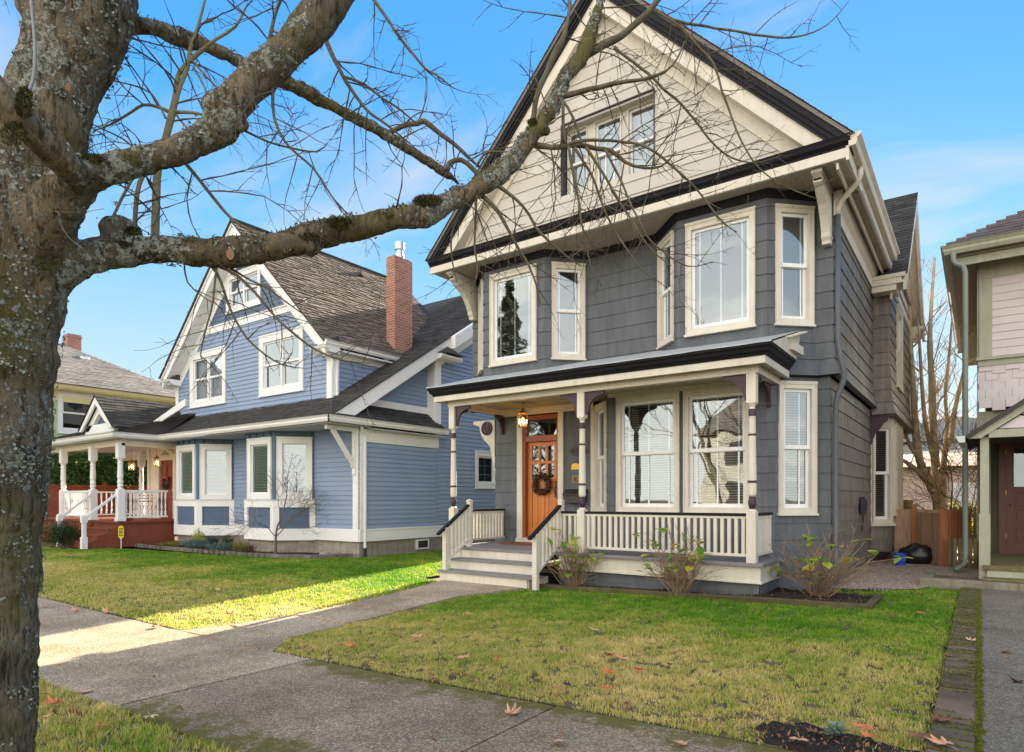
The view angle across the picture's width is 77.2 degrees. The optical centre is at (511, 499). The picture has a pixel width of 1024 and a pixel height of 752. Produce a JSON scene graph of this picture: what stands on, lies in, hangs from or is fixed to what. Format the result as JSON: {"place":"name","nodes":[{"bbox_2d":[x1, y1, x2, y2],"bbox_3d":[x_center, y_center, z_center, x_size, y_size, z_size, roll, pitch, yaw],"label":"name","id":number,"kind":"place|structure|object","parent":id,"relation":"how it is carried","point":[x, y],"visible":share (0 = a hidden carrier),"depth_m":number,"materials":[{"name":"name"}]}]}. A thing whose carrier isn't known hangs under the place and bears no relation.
{"place":"outdoors","nodes":[
{"label":"outdoors","id":0,"kind":"place"},
{"bbox_2d":[136,492,152,518],"bbox_3d":[-12.840,0.186,22.444,0.418,0.973,0.448,0,0,-10],"label":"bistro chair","id":1,"kind":"object","parent":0,"point":[144,505],"visible":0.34,"depth_m":22.29,"materials":[{"name":"white metal"}]},
{"bbox_2d":[143,492,159,518],"bbox_3d":[-12.143,0.187,21.575,0.449,0.973,0.415,0,0,26],"label":"bistro chair","id":2,"kind":"object","parent":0,"point":[149,501],"visible":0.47,"depth_m":21.65,"materials":[{"name":"white metal"}]},
{"bbox_2d":[203,534,225,548],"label":"ornamental grass","id":3,"kind":"object","parent":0,"point":[212,539],"depth_m":18.44,"materials":[{"name":"plant"}]},
{"bbox_2d":[221,534,235,547],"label":"boxwood","id":4,"kind":"object","parent":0,"point":[226,539],"visible":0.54,"depth_m":18.19,"materials":[{"name":"green plant"}]},
{"bbox_2d":[245,543,256,552],"bbox_3d":[-7.060,1.323,17.266,0.494,0.294,0.451,0,0,21],"label":"flax","id":5,"kind":"object","parent":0,"point":[251,548],"visible":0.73,"depth_m":17.29,"materials":[{"name":"brown plant"}]},
{"bbox_2d":[181,580,524,651],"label":"path","id":6,"kind":"structure","parent":0,"point":[270,633],"depth_m":8.12,"materials":[{"name":"concrete"}]},
{"bbox_2d":[37,597,793,751],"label":"sidewalk","id":7,"kind":"structure","parent":0,"point":[389,713],"depth_m":4.50,"materials":[{"name":"concrete"}]},
{"bbox_2d":[71,687,94,693],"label":"fallen leaf","id":8,"kind":"object","parent":7,"relation":"on","point":[86,690],"visible":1,"depth_m":4.90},
{"bbox_2d":[504,702,520,714],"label":"fallen leaf","id":9,"kind":"object","parent":7,"relation":"on","point":[514,710],"visible":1,"depth_m":4.17,"materials":[{"name":"plant"}]},
{"bbox_2d":[39,552,1017,751],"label":"leaf litter","id":10,"kind":"object","parent":7,"relation":"on","point":[682,706],"visible":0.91,"depth_m":4.43,"materials":[{"name":"brown plant"}]},
{"bbox_2d":[673,740,690,744],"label":"fallen leaf","id":11,"kind":"object","parent":7,"relation":"on","point":[680,742],"visible":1,"depth_m":3.54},
{"bbox_2d":[35,534,981,751],"bbox_3d":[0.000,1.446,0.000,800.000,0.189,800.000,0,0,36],"label":"ground","id":12,"kind":"structure","parent":0,"point":[551,577],"depth_m":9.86,"materials":[{"name":"green plant"}]},
{"bbox_2d":[43,695,62,704],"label":"fallen leaf","id":13,"kind":"object","parent":12,"relation":"on","point":[51,700],"visible":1,"depth_m":4.48,"materials":[{"name":"plant"}]},
{"bbox_2d":[41,520,80,547],"bbox_3d":[-13.708,1.054,19.587,1.155,0.841,1.138,0,0,36],"label":"boxwood","id":14,"kind":"object","parent":12,"relation":"on","point":[61,532],"visible":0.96,"depth_m":19.39,"materials":[{"name":"green plant"}]},
{"bbox_2d":[67,706,93,722],"bbox_3d":[-2.839,1.459,4.277,0.669,0.038,0.057,0,0,36],"label":"paint streak","id":15,"kind":"object","parent":12,"relation":"on","point":[73,711],"visible":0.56,"depth_m":4.40,"materials":[{"name":"plant"}]},
{"bbox_2d":[40,482,146,537],"bbox_3d":[-15.155,0.220,26.554,0.140,2.500,8.040,0,0,36],"label":"red fence","id":16,"kind":"object","parent":12,"relation":"on","point":[53,510],"visible":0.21,"depth_m":25.04,"materials":[{"name":"wood"}]},
{"bbox_2d":[48,444,146,485],"bbox_3d":[-15.459,-0.381,29.802,2.045,3.793,12.144,0,0,36],"label":"hedge","id":17,"kind":"object","parent":12,"relation":"on","point":[78,468],"visible":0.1,"depth_m":26.34,"materials":[{"name":"green plant"}]},
{"bbox_2d":[53,333,185,455],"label":"green house","id":18,"kind":"structure","parent":12,"relation":"on","point":[83,379],"depth_m":28.20,"materials":[{"name":"white paint"}]},
{"bbox_2d":[57,391,93,433],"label":"window","id":19,"kind":"structure","parent":18,"relation":"in","point":[61,429],"depth_m":26.88,"materials":[{"name":"white paint"}]},
{"bbox_2d":[118,526,123,548],"bbox_3d":[-11.921,1.165,19.561,0.170,0.710,0.031,0,0,-1],"label":"yard sign","id":20,"kind":"object","parent":12,"relation":"on","point":[121,532],"visible":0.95,"depth_m":19.55,"materials":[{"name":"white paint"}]},
{"bbox_2d":[133,543,352,558],"bbox_3d":[-8.149,1.434,17.795,8.659,0.113,1.037,0,0,26],"label":"block edging","id":21,"kind":"object","parent":12,"relation":"on","point":[297,556],"visible":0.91,"depth_m":16.70,"materials":[{"name":"concrete"}]},
{"bbox_2d":[158,544,340,554],"bbox_3d":[-7.956,1.436,18.254,8.450,0.059,1.648,0,0,36],"label":"planting bed","id":22,"kind":"object","parent":12,"relation":"on","point":[306,553],"visible":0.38,"depth_m":17.47,"materials":[{"name":"brown soil"}]},
{"bbox_2d":[157,540,185,546],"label":"perennial","id":23,"kind":"object","parent":22,"relation":"on","point":[172,543],"visible":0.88,"depth_m":19.45,"materials":[{"name":"green plant"}]},
{"bbox_2d":[176,538,207,547],"bbox_3d":[-9.312,1.302,18.841,1.045,0.355,0.982,0,0,36],"label":"juniper","id":24,"kind":"object","parent":22,"relation":"on","point":[191,544],"visible":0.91,"depth_m":18.69,"materials":[{"name":"plant"}]},
{"bbox_2d":[191,528,205,543],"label":"perennial","id":25,"kind":"object","parent":22,"relation":"on","point":[197,536],"visible":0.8,"depth_m":19.17,"materials":[{"name":"green plant"}]},
{"bbox_2d":[204,541,238,550],"bbox_3d":[-8.002,1.310,17.734,0.929,0.323,0.912,0,0,16],"label":"juniper","id":26,"kind":"object","parent":22,"relation":"on","point":[218,546],"visible":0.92,"depth_m":17.62,"materials":[{"name":"plant"}]},
{"bbox_2d":[229,539,251,551],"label":"heather","id":27,"kind":"object","parent":22,"relation":"on","point":[241,547],"visible":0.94,"depth_m":17.55,"materials":[{"name":"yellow plant"}]},
{"bbox_2d":[208,453,334,553],"bbox_3d":[-6.045,0.127,16.599,3.355,2.700,1.630,0,0,-31],"label":"sapling","id":28,"kind":"object","parent":22,"relation":"on","point":[277,529],"visible":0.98,"depth_m":16.66,"materials":[{"name":"brown plant"}]},
{"bbox_2d":[41,217,495,557],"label":"clapboard house","id":29,"kind":"structure","parent":12,"relation":"on","point":[388,487],"depth_m":18.94,"materials":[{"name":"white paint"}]},
{"bbox_2d":[128,459,135,470],"bbox_3d":[-12.770,-1.400,21.540,0.222,0.880,0.222,0,0,14],"label":"pendant lantern","id":30,"kind":"object","parent":29,"relation":"hanging from","point":[130,466],"visible":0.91,"depth_m":21.54,"materials":[{"name":"gold metal"}]},
{"bbox_2d":[153,455,159,466],"bbox_3d":[-11.704,-1.450,21.135,0.222,0.780,0.222,0,0,-31],"label":"pendant lantern","id":31,"kind":"object","parent":29,"relation":"hanging from","point":[155,462],"visible":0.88,"depth_m":21.12,"materials":[{"name":"gold metal"}]},
{"bbox_2d":[161,475,169,488],"bbox_3d":[-12.011,-0.577,22.198,0.575,0.574,0.162,0,0,36],"label":"wreath","id":32,"kind":"object","parent":29,"relation":"attached to","point":[164,478],"visible":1,"depth_m":22.16,"materials":[{"name":"plant"}]},
{"bbox_2d":[161,460,172,518],"bbox_3d":[-11.965,-0.355,22.305,1.000,2.050,0.115,0,0,36],"label":"front door","id":33,"kind":"structure","parent":29,"relation":"in","point":[167,465],"depth_m":22.32,"materials":[{"name":"red paint"}]},
{"bbox_2d":[176,444,195,498],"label":"window","id":34,"kind":"structure","parent":29,"relation":"in","point":[185,454],"depth_m":20.25,"materials":[{"name":"white paint"}]},
{"bbox_2d":[189,345,225,408],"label":"window","id":35,"kind":"structure","parent":29,"relation":"in","point":[200,398],"depth_m":20.76,"materials":[{"name":"white paint"}]},
{"bbox_2d":[199,444,231,498],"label":"window","id":36,"kind":"structure","parent":29,"relation":"in","point":[215,459],"depth_m":19.73,"materials":[{"name":"white paint"}]},
{"bbox_2d":[225,265,271,314],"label":"window","id":37,"kind":"structure","parent":29,"relation":"in","point":[250,300],"depth_m":19.62,"materials":[{"name":"white paint"}]},
{"bbox_2d":[246,437,271,500],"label":"window","id":38,"kind":"structure","parent":29,"relation":"in","point":[259,450],"depth_m":17.91,"materials":[{"name":"white paint"}]},
{"bbox_2d":[258,325,303,397],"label":"window","id":39,"kind":"structure","parent":29,"relation":"in","point":[284,380],"depth_m":18.82,"materials":[{"name":"white paint"}]},
{"bbox_2d":[276,436,312,500],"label":"window","id":40,"kind":"structure","parent":29,"relation":"in","point":[300,447],"depth_m":17.39,"materials":[{"name":"white paint"}]},
{"bbox_2d":[475,450,495,488],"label":"window","id":41,"kind":"structure","parent":29,"relation":"in","point":[478,454],"depth_m":20.48,"materials":[{"name":"white paint"}]},
{"bbox_2d":[0,0,861,751],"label":"street tree","id":42,"kind":"object","parent":12,"relation":"on","point":[56,178],"visible":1,"depth_m":2.48,"materials":[{"name":"brown plant"}]},
{"bbox_2d":[25,0,36,92],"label":"cable","id":43,"kind":"object","parent":42,"relation":"hanging from","point":[31,84],"visible":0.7,"depth_m":2.15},
{"bbox_2d":[596,684,610,688],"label":"fallen leaf","id":44,"kind":"object","parent":12,"relation":"on","point":[605,687],"visible":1,"depth_m":4.55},
{"bbox_2d":[601,666,615,675],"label":"fallen leaf","id":45,"kind":"object","parent":12,"relation":"on","point":[606,670],"visible":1,"depth_m":4.98,"materials":[{"name":"plant"}]},
{"bbox_2d":[425,0,924,595],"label":"gabled house","id":46,"kind":"structure","parent":12,"relation":"on","point":[751,414],"depth_m":10.98,"materials":[{"name":"beige paint"}]},
{"bbox_2d":[477,279,513,375],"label":"window","id":47,"kind":"structure","parent":46,"relation":"in","point":[480,289],"depth_m":13.54,"materials":[{"name":"beige paint"}]},
{"bbox_2d":[488,263,537,367],"bbox_3d":[0.199,-3.638,13.052,1.180,1.885,0.720,0,0,36],"label":"window","id":48,"kind":"structure","parent":46,"relation":"in","point":[525,292],"depth_m":13.10,"materials":[{"name":"beige paint"}]},
{"bbox_2d":[517,402,527,427],"bbox_3d":[0.211,-1.640,12.524,0.222,0.500,0.222,0,0,14],"label":"pendant lantern","id":49,"kind":"object","parent":46,"relation":"hanging from","point":[522,412],"visible":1,"depth_m":12.48,"materials":[{"name":"gold metal"}]},
{"bbox_2d":[499,542,545,545],"bbox_3d":[0.345,0.891,12.810,1.080,0.018,0.580,0,0,36],"label":"doormat","id":50,"kind":"object","parent":46,"relation":"on","point":[520,543],"visible":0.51,"depth_m":12.80,"materials":[{"name":"fabric"}]},
{"bbox_2d":[531,472,551,496],"bbox_3d":[0.606,-0.319,13.156,0.566,0.532,0.160,0,0,36],"label":"wreath","id":51,"kind":"object","parent":46,"relation":"attached to","point":[544,490],"visible":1,"depth_m":13.15,"materials":[{"name":"plant"}]},
{"bbox_2d":[528,441,556,536],"bbox_3d":[0.631,-0.207,13.203,0.760,1.955,0.109,0,0,36],"label":"door","id":52,"kind":"structure","parent":46,"relation":"in","point":[539,508],"depth_m":13.26,"materials":[{"name":"brown wood"}]},
{"bbox_2d":[551,261,586,360],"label":"window","id":53,"kind":"structure","parent":46,"relation":"in","point":[567,346],"depth_m":12.49,"materials":[{"name":"beige paint"}]},
{"bbox_2d":[562,489,587,502],"bbox_3d":[1.229,-0.065,12.547,0.460,0.277,0.197,0,0,36],"label":"mailbox","id":54,"kind":"object","parent":46,"relation":"attached to","point":[571,495],"visible":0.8,"depth_m":12.53,"materials":[{"name":"black metal"}]},
{"bbox_2d":[571,463,578,469],"bbox_3d":[1.248,-0.650,12.640,0.176,0.126,0.012,0,0,36],"label":"gold plaque","id":55,"kind":"object","parent":46,"relation":"attached to","point":[574,466],"visible":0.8,"depth_m":12.64,"materials":[{"name":"metal"}]},
{"bbox_2d":[573,476,578,482],"bbox_3d":[1.255,-0.395,12.633,0.130,0.130,0.015,0,0,36],"label":"framed plate","id":56,"kind":"object","parent":46,"relation":"attached to","point":[575,479],"visible":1,"depth_m":12.63,"materials":[{"name":"gold metal"}]},
{"bbox_2d":[567,124,587,194],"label":"window","id":57,"kind":"structure","parent":46,"relation":"in","point":[582,129],"depth_m":12.12,"materials":[{"name":"beige paint"}]},
{"bbox_2d":[569,447,587,455],"bbox_3d":[1.300,-0.950,12.594,0.418,0.175,0.026,0,0,36],"label":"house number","id":58,"kind":"object","parent":46,"relation":"attached to","point":[574,451],"visible":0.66,"depth_m":12.63,"materials":[{"name":"black metal"}]},
{"bbox_2d":[594,111,620,185],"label":"window","id":59,"kind":"structure","parent":46,"relation":"in","point":[603,121],"depth_m":11.76,"materials":[{"name":"beige paint"}]},
{"bbox_2d":[594,401,639,511],"bbox_3d":[1.964,-0.762,12.029,0.720,2.035,0.700,0,0,-9],"label":"window","id":60,"kind":"structure","parent":46,"relation":"in","point":[600,410],"depth_m":12.18,"materials":[{"name":"beige paint"}]},
{"bbox_2d":[627,98,652,174],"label":"window","id":61,"kind":"structure","parent":46,"relation":"in","point":[636,108],"depth_m":11.39,"materials":[{"name":"beige paint"}]},
{"bbox_2d":[615,391,680,511],"bbox_3d":[2.524,-0.783,11.360,1.210,2.075,0.720,0,0,36],"label":"window","id":62,"kind":"structure","parent":46,"relation":"in","point":[659,452],"depth_m":11.39,"materials":[{"name":"glass"}]},
{"bbox_2d":[656,230,707,349],"bbox_3d":[3.004,-3.638,11.289,0.720,1.885,0.680,0,0,-9],"label":"window","id":63,"kind":"structure","parent":46,"relation":"in","point":[665,320],"depth_m":11.35,"materials":[{"name":"beige paint"}]},
{"bbox_2d":[682,385,748,512],"bbox_3d":[3.494,-0.783,10.654,1.130,2.075,0.720,0,0,36],"label":"window","id":64,"kind":"structure","parent":46,"relation":"in","point":[715,419],"depth_m":10.67,"materials":[{"name":"glass"}]},
{"bbox_2d":[684,206,756,337],"bbox_3d":[3.538,-3.638,10.622,1.160,1.885,0.720,0,0,36],"label":"window","id":65,"kind":"structure","parent":46,"relation":"in","point":[731,285],"depth_m":10.66,"materials":[{"name":"glass"}]},
{"bbox_2d":[774,203,815,327],"bbox_3d":[4.357,-3.638,10.314,0.680,1.885,0.720,0,0,-9],"label":"window","id":66,"kind":"structure","parent":46,"relation":"in","point":[794,224],"depth_m":10.06,"materials":[{"name":"beige paint"}]},
{"bbox_2d":[777,380,818,515],"bbox_3d":[4.407,-0.793,10.322,0.680,2.095,0.720,0,0,-9],"label":"window","id":67,"kind":"structure","parent":46,"relation":"in","point":[797,400],"depth_m":10.07,"materials":[{"name":"glass"}]},
{"bbox_2d":[860,497,868,530],"bbox_3d":[6.833,0.280,12.404,0.110,0.660,0.480,0,0,36],"label":"utility box","id":68,"kind":"object","parent":46,"relation":"attached to","point":[864,505],"visible":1,"depth_m":12.23,"materials":[{"name":"black metal"}]},
{"bbox_2d":[863,424,894,523],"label":"window","id":69,"kind":"structure","parent":46,"relation":"in","point":[884,513],"depth_m":13.76,"materials":[{"name":"beige paint"}]},
{"bbox_2d":[867,303,903,393],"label":"window","id":70,"kind":"structure","parent":46,"relation":"in","point":[899,316],"depth_m":14.95,"materials":[{"name":"beige paint"}]},
{"bbox_2d":[539,584,882,610],"bbox_3d":[2.705,1.399,9.755,4.996,0.232,1.142,0,0,36],"label":"timber edging","id":71,"kind":"object","parent":12,"relation":"on","point":[873,600],"visible":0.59,"depth_m":8.80,"materials":[{"name":"wood"}]},
{"bbox_2d":[553,582,881,606],"bbox_3d":[2.838,1.390,9.889,4.950,0.167,1.450,0,0,36],"label":"flower bed","id":72,"kind":"object","parent":12,"relation":"on","point":[839,595],"visible":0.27,"depth_m":8.85,"materials":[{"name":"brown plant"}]},
{"bbox_2d":[540,526,607,587],"bbox_3d":[0.865,0.937,10.415,1.485,1.024,0.929,0,0,36],"label":"hydrangea","id":73,"kind":"object","parent":72,"relation":"on","point":[572,564],"visible":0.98,"depth_m":10.43,"materials":[{"name":"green plant"}]},
{"bbox_2d":[629,520,729,595],"bbox_3d":[2.350,0.831,9.263,1.427,1.136,1.054,0,0,36],"label":"hydrangea","id":74,"kind":"object","parent":72,"relation":"on","point":[669,571],"visible":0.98,"depth_m":9.30,"materials":[{"name":"brown plant"}]},
{"bbox_2d":[545,583,876,602],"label":"bark chips","id":75,"kind":"object","parent":72,"relation":"on","point":[796,594],"visible":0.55,"depth_m":9.05,"materials":[{"name":"wood"}]},
{"bbox_2d":[769,520,912,596],"bbox_3d":[4.311,0.802,8.936,1.506,1.101,1.732,0,0,-11],"label":"hydrangea","id":76,"kind":"object","parent":72,"relation":"on","point":[818,589],"visible":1,"depth_m":8.79,"materials":[{"name":"brown plant"}]},
{"bbox_2d":[755,721,919,751],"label":"soil patch","id":77,"kind":"object","parent":12,"relation":"on","point":[776,740],"visible":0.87,"depth_m":3.56,"materials":[{"name":"brown soil"}]},
{"bbox_2d":[789,732,807,741],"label":"fallen leaf","id":78,"kind":"object","parent":77,"relation":"on","point":[804,739],"visible":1,"depth_m":3.46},
{"bbox_2d":[805,725,817,733],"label":"fallen leaf","id":79,"kind":"object","parent":77,"relation":"on","point":[810,729],"visible":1,"depth_m":3.61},
{"bbox_2d":[823,720,849,735],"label":"seedling","id":80,"kind":"object","parent":77,"relation":"on","point":[832,728],"visible":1,"depth_m":3.57,"materials":[{"name":"green plant"}]},
{"bbox_2d":[850,720,886,729],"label":"fallen leaf","id":81,"kind":"object","parent":12,"relation":"on","point":[866,726],"visible":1,"depth_m":3.63,"materials":[{"name":"plant"}]},
{"bbox_2d":[830,500,912,543],"bbox_3d":[9.906,0.742,18.776,3.120,1.456,0.060,0,0,36],"label":"board fence","id":82,"kind":"object","parent":12,"relation":"on","point":[908,503],"visible":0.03,"depth_m":17.93,"materials":[{"name":"wood"}]},
{"bbox_2d":[860,730,884,738],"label":"fallen leaf","id":83,"kind":"object","parent":12,"relation":"on","point":[866,733],"visible":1,"depth_m":3.51,"materials":[{"name":"plant"}]},
{"bbox_2d":[848,231,976,509],"bbox_3d":[11.028,-3.209,16.846,5.508,7.943,3.450,0,0,-38],"label":"back tree","id":84,"kind":"object","parent":12,"relation":"on","point":[933,390],"visible":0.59,"depth_m":16.95,"materials":[{"name":"brown plant"}]},
{"bbox_2d":[825,546,1001,588],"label":"brick patio","id":85,"kind":"structure","parent":12,"relation":"on","point":[891,575],"depth_m":11.38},
{"bbox_2d":[866,587,888,590],"bbox_3d":[5.428,1.330,9.518,0.275,0.020,0.220,0,0,36],"label":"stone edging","id":86,"kind":"object","parent":85,"relation":"on","point":[876,588],"visible":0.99,"depth_m":9.49,"materials":[{"name":"stone"}]},
{"bbox_2d":[893,553,906,564],"bbox_3d":[7.894,1.235,13.054,0.250,0.270,0.246,0,0,36],"label":"blue bucket","id":87,"kind":"object","parent":85,"relation":"on","point":[902,561],"visible":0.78,"depth_m":12.97,"materials":[{"name":"plastic"}]},
{"bbox_2d":[898,543,932,563],"bbox_3d":[8.451,1.138,13.329,0.757,0.483,0.557,0,0,36],"label":"rubbish bag","id":88,"kind":"object","parent":85,"relation":"on","point":[918,553],"visible":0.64,"depth_m":13.16,"materials":[{"name":"black plastic"}]},
{"bbox_2d":[911,504,916,543],"bbox_3d":[8.610,0.790,13.733,0.100,1.360,0.100,0,0,36],"label":"fence post","id":89,"kind":"object","parent":12,"relation":"on","point":[913,523],"visible":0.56,"depth_m":13.70,"materials":[{"name":"red wood"}]},
{"bbox_2d":[893,509,952,560],"bbox_3d":[8.793,0.817,13.711,1.120,1.206,0.060,0,0,36],"label":"board fence","id":90,"kind":"object","parent":12,"relation":"on","point":[902,529],"visible":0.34,"depth_m":13.90,"materials":[{"name":"brown wood"}]},
{"bbox_2d":[906,730,944,737],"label":"fallen leaf","id":91,"kind":"object","parent":12,"relation":"on","point":[919,734],"visible":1,"depth_m":3.48,"materials":[{"name":"plant"}]},
{"bbox_2d":[917,512,938,564],"bbox_3d":[8.613,0.843,13.228,0.060,1.155,0.980,0,0,5],"label":"board fence","id":92,"kind":"object","parent":12,"relation":"on","point":[928,528],"visible":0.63,"depth_m":13.14,"materials":[{"name":"brown wood"}]},
{"bbox_2d":[903,452,976,534],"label":"garage","id":93,"kind":"structure","parent":12,"relation":"on","point":[925,505],"depth_m":25.33,"materials":[{"name":"paint"}]},
{"bbox_2d":[953,483,976,534],"bbox_3d":[17.808,0.420,24.125,2.000,2.100,0.030,0,0,36],"label":"door","id":94,"kind":"structure","parent":93,"relation":"in","point":[970,495],"depth_m":24.42,"materials":[{"name":"white paint"}]},
{"bbox_2d":[903,416,976,454],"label":"house","id":95,"kind":"structure","parent":12,"relation":"on","point":[908,450],"depth_m":32.95,"materials":[{"name":"stone"}]},
{"bbox_2d":[922,450,961,453],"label":"window","id":96,"kind":"structure","parent":95,"relation":"in","point":[924,452],"depth_m":33.22,"materials":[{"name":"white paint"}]},
{"bbox_2d":[903,400,983,542],"bbox_3d":[11.912,-0.530,15.095,5.537,4.034,4.750,0,0,36],"label":"tangled shrub","id":97,"kind":"object","parent":12,"relation":"on","point":[949,478],"visible":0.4,"depth_m":16.10,"materials":[{"name":"brown plant"}]},
{"bbox_2d":[939,509,948,565],"bbox_3d":[8.534,0.835,12.675,0.160,1.270,0.160,0,0,36],"label":"gate post","id":98,"kind":"object","parent":12,"relation":"on","point":[943,537],"visible":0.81,"depth_m":12.62,"materials":[{"name":"red wood"}]},
{"bbox_2d":[948,510,961,541],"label":"open gate","id":99,"kind":"structure","parent":98,"relation":"attached to","point":[955,523],"depth_m":12.80,"materials":[{"name":"red wood"}]},
{"bbox_2d":[926,496,976,537],"bbox_3d":[13.615,0.679,19.146,2.551,1.591,2.494,0,0,-24],"label":"shrub","id":100,"kind":"object","parent":12,"relation":"on","point":[969,503],"visible":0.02,"depth_m":19.13,"materials":[{"name":"yellow plant"}]},
{"bbox_2d":[926,587,986,751],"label":"brick edging","id":101,"kind":"object","parent":12,"relation":"on","point":[960,696],"visible":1,"depth_m":4.47,"materials":[{"name":"brick"}]},
{"bbox_2d":[925,734,957,749],"bbox_3d":[2.262,1.274,3.357,0.104,0.025,0.198,0,0,-9],"label":"fallen leaf","id":102,"kind":"object","parent":101,"relation":"on","point":[942,740],"visible":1,"depth_m":3.39,"materials":[{"name":"plant"}]},
{"bbox_2d":[931,713,951,721],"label":"fallen leaf","id":103,"kind":"object","parent":101,"relation":"on","point":[936,716],"visible":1,"depth_m":3.76,"materials":[{"name":"plant"}]},
{"bbox_2d":[949,506,976,539],"bbox_3d":[12.848,0.827,17.872,1.540,1.286,0.060,0,0,36],"label":"picket fence","id":104,"kind":"object","parent":12,"relation":"on","point":[974,524],"visible":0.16,"depth_m":17.84,"materials":[{"name":"wood"}]},
{"bbox_2d":[919,572,1023,591],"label":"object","id":105,"kind":"structure","parent":12,"relation":"on","point":[930,579],"depth_m":9.61,"materials":[{"name":"brick"}]},
{"bbox_2d":[940,210,1023,582],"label":"pink house","id":106,"kind":"structure","parent":12,"relation":"on","point":[984,272],"depth_m":11.81,"materials":[{"name":"paint"}]},
{"bbox_2d":[948,537,990,568],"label":"picket gate","id":107,"kind":"structure","parent":106,"relation":"attached to","point":[970,564],"depth_m":12.26,"materials":[{"name":"wood"}]},
{"bbox_2d":[1006,443,1023,552],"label":"door","id":108,"kind":"structure","parent":106,"relation":"in","point":[1014,495],"depth_m":11.79,"materials":[{"name":"red paint"}]},
{"bbox_2d":[980,589,1023,751],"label":"walkway","id":109,"kind":"structure","parent":12,"relation":"on","point":[1003,612],"depth_m":4.94,"materials":[{"name":"concrete"}]},
{"bbox_2d":[0,0,1023,436],"label":"sky","id":110,"kind":"structure","parent":0,"point":[933,90],"materials":[{"name":"blue"}]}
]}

